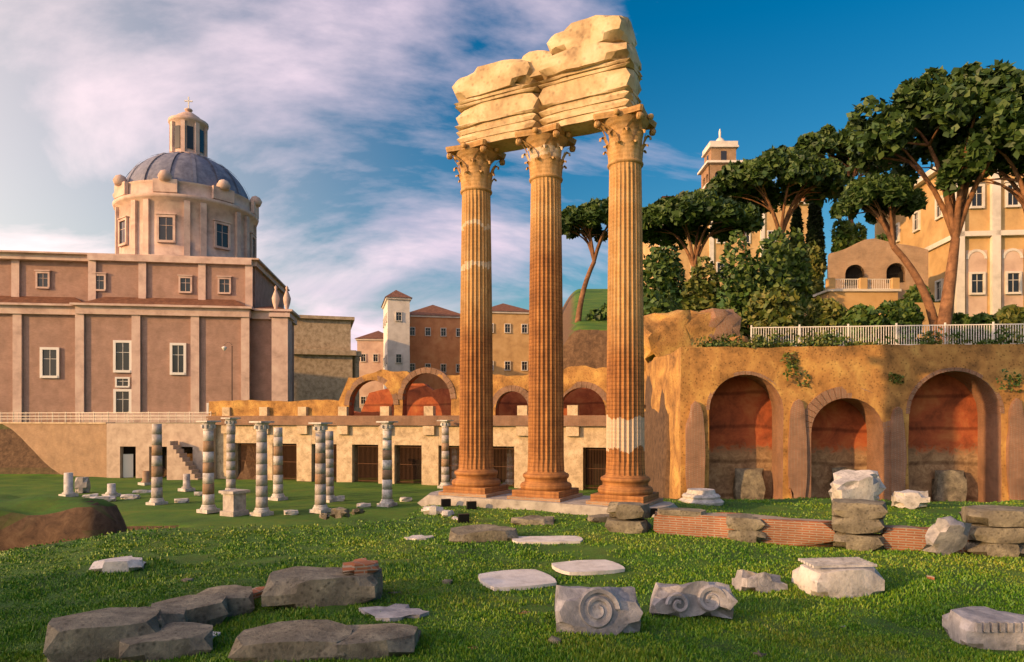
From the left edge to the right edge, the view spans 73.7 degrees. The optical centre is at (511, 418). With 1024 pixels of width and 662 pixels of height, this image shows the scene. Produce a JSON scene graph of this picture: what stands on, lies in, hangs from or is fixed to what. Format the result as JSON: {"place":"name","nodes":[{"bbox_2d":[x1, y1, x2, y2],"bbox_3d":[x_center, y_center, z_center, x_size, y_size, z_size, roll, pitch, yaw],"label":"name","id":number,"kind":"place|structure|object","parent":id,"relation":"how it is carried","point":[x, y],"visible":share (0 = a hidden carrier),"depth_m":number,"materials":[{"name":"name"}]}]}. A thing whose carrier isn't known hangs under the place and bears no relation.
{"place":"outdoors","nodes":[
{"label":"outdoors","id":0,"kind":"place"},
{"bbox_2d":[0,422,114,476],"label":"retaining wall","id":1,"kind":"structure","parent":0,"point":[76,449],"depth_m":71.91,"materials":[{"name":"brick"}]},
{"bbox_2d":[0,411,210,422],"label":"street railing","id":2,"kind":"object","parent":1,"relation":"on","point":[128,412],"visible":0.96,"depth_m":70.27,"materials":[{"name":"grey metal"}]},
{"bbox_2d":[0,289,1023,661],"bbox_3d":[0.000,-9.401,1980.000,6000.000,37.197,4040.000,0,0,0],"label":"grassy ground","id":3,"kind":"structure","parent":0,"point":[34,509],"depth_m":15.84,"materials":[{"name":"green plant"}]},
{"bbox_2d":[0,97,299,422],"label":"domed church","id":4,"kind":"structure","parent":3,"relation":"on","point":[169,298],"depth_m":86.34,"materials":[{"name":"paint"}]},
{"bbox_2d":[107,423,216,479],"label":"modern annex","id":5,"kind":"object","parent":3,"relation":"on","point":[129,449],"visible":0.81,"depth_m":68.98,"materials":[{"name":"beige paint"}]},
{"bbox_2d":[222,342,232,400],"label":"street lamp","id":6,"kind":"object","parent":3,"relation":"on","point":[224,348],"visible":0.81,"depth_m":79.99,"materials":[{"name":"black metal"}]},
{"bbox_2d":[58,418,513,516],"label":"ruined columns","id":7,"kind":"structure","parent":3,"relation":"on","point":[234,501],"depth_m":47.17,"materials":[{"name":"grey stone"}]},
{"bbox_2d":[294,315,361,411],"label":"building","id":8,"kind":"structure","parent":3,"relation":"on","point":[326,361],"depth_m":129.50,"materials":[{"name":"stone"}]},
{"bbox_2d":[355,331,382,410],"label":"pink house","id":9,"kind":"structure","parent":3,"relation":"on","point":[370,346],"depth_m":174.84,"materials":[{"name":"paint"}]},
{"bbox_2d":[381,290,411,388],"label":"tower","id":10,"kind":"structure","parent":3,"relation":"on","point":[395,306],"depth_m":150.10,"materials":[{"name":"white paint"}]},
{"bbox_2d":[206,365,606,489],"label":"arcade ruins","id":11,"kind":"object","parent":3,"relation":"on","point":[417,411],"visible":0.56,"depth_m":63.15,"materials":[{"name":"stone"}]},
{"bbox_2d":[410,305,459,389],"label":"orange house","id":12,"kind":"structure","parent":3,"relation":"on","point":[434,336],"depth_m":165.04,"materials":[{"name":"orange paint"}]},
{"bbox_2d":[492,303,528,375],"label":"ochre house","id":13,"kind":"structure","parent":3,"relation":"on","point":[510,335],"depth_m":150.13,"materials":[{"name":"paint"}]},
{"bbox_2d":[0,496,1023,661],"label":"grass blades","id":14,"kind":"object","parent":3,"relation":"on","point":[600,640],"visible":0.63,"depth_m":10.89,"materials":[{"name":"green plant"}]},
{"bbox_2d":[40,470,1023,661],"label":"stone fragments","id":15,"kind":"object","parent":3,"relation":"on","point":[167,628],"visible":0.88,"depth_m":9.66,"materials":[{"name":"white stone"}]},
{"bbox_2d":[418,489,677,516],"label":"platform","id":16,"kind":"structure","parent":3,"relation":"on","point":[580,503],"depth_m":21.46,"materials":[{"name":"beige stone"}]},
{"bbox_2d":[443,139,508,493],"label":"temple column","id":17,"kind":"structure","parent":16,"relation":"on","point":[476,472],"depth_m":23.05,"materials":[{"name":"stone"}]},
{"bbox_2d":[512,123,578,497],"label":"temple column","id":18,"kind":"structure","parent":16,"relation":"on","point":[545,475],"depth_m":21.85,"materials":[{"name":"stone"}]},
{"bbox_2d":[591,104,658,502],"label":"temple column","id":19,"kind":"structure","parent":16,"relation":"on","point":[624,478],"depth_m":20.55,"materials":[{"name":"stone"}]},
{"bbox_2d":[451,15,641,152],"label":"entablature","id":20,"kind":"structure","parent":19,"relation":"on","point":[577,76],"depth_m":21.45,"materials":[{"name":"stone"}]},
{"bbox_2d":[441,499,656,522],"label":"floodlights","id":21,"kind":"object","parent":3,"relation":"on","point":[462,518],"visible":0.84,"depth_m":21.52,"materials":[{"name":"black metal"}]},
{"bbox_2d":[561,197,608,322],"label":"pine tree","id":22,"kind":"object","parent":3,"relation":"on","point":[585,220],"visible":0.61,"depth_m":73.52,"materials":[{"name":"green plant"}]},
{"bbox_2d":[642,187,764,275],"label":"pine tree","id":23,"kind":"object","parent":3,"relation":"on","point":[671,221],"visible":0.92,"depth_m":70.41,"materials":[{"name":"green plant"}]},
{"bbox_2d":[643,129,808,288],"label":"tower building","id":24,"kind":"structure","parent":3,"relation":"on","point":[718,153],"depth_m":150.00,"materials":[{"name":"paint"}]},
{"bbox_2d":[705,145,854,241],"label":"pine tree","id":25,"kind":"object","parent":3,"relation":"on","point":[800,174],"visible":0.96,"depth_m":78.30,"materials":[{"name":"green plant"}]},
{"bbox_2d":[585,201,1023,392],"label":"shrubs","id":26,"kind":"object","parent":3,"relation":"on","point":[773,286],"visible":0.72,"depth_m":56.09,"materials":[{"name":"green plant"}]},
{"bbox_2d":[604,498,1023,557],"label":"brick wall","id":27,"kind":"structure","parent":3,"relation":"on","point":[992,529],"depth_m":15.33,"materials":[{"name":"brown brick"}]},
{"bbox_2d":[793,123,907,222],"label":"pine tree","id":28,"kind":"object","parent":3,"relation":"on","point":[828,139],"visible":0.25,"depth_m":83.65,"materials":[{"name":"green plant"}]},
{"bbox_2d":[679,344,1023,501],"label":"arcade wall","id":29,"kind":"structure","parent":3,"relation":"on","point":[943,422],"depth_m":37.05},
{"bbox_2d":[644,303,749,370],"bbox_3d":[12.245,-5.413,44.427,7.216,4.885,12.124,0,0,0],"label":"rock outcrop","id":30,"kind":"object","parent":29,"relation":"on","point":[665,333],"visible":0.48,"depth_m":46.05,"materials":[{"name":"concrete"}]},
{"bbox_2d":[751,322,1023,347],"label":"railing","id":31,"kind":"object","parent":29,"relation":"on","point":[896,325],"visible":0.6,"depth_m":37.01,"materials":[{"name":"white metal"}]},
{"bbox_2d":[804,278,939,339],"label":"hill terrace walls","id":32,"kind":"structure","parent":3,"relation":"on","point":[848,298],"depth_m":60.00,"materials":[{"name":"paint"}]},
{"bbox_2d":[827,238,927,300],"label":"loggia building","id":33,"kind":"structure","parent":3,"relation":"on","point":[874,258],"depth_m":68.71,"materials":[{"name":"plaster"},{"name":"white stone"}]},
{"bbox_2d":[829,170,937,335],"bbox_3d":[27.393,-11.794,50.995,6.776,13.470,5.732,0,0,-25],"label":"pine tree","id":34,"kind":"object","parent":3,"relation":"on","point":[875,197],"visible":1,"depth_m":50.09,"materials":[{"name":"green plant"}]},
{"bbox_2d":[845,58,1023,343],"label":"pine tree","id":35,"kind":"object","parent":3,"relation":"on","point":[937,113],"visible":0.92,"depth_m":48.53,"materials":[{"name":"green plant"}]},
{"bbox_2d":[875,167,1023,316],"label":"building","id":36,"kind":"structure","parent":3,"relation":"on","point":[990,275],"depth_m":68.93,"materials":[{"name":"beige paint"}]},
{"bbox_2d":[934,108,1023,211],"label":"pine tree","id":37,"kind":"object","parent":3,"relation":"on","point":[984,144],"visible":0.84,"depth_m":47.65,"materials":[{"name":"green plant"}]},
{"bbox_2d":[0,0,1023,350],"label":"sky","id":38,"kind":"structure","parent":0,"point":[340,116],"materials":[{"name":"blue"}]},
{"bbox_2d":[644,347,698,498],"bbox_3d":[9.668,0.980,49.447,1.180,10.040,23.936,0,0,0],"label":"wall end","id":39,"kind":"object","parent":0,"point":[662,372],"depth_m":39.70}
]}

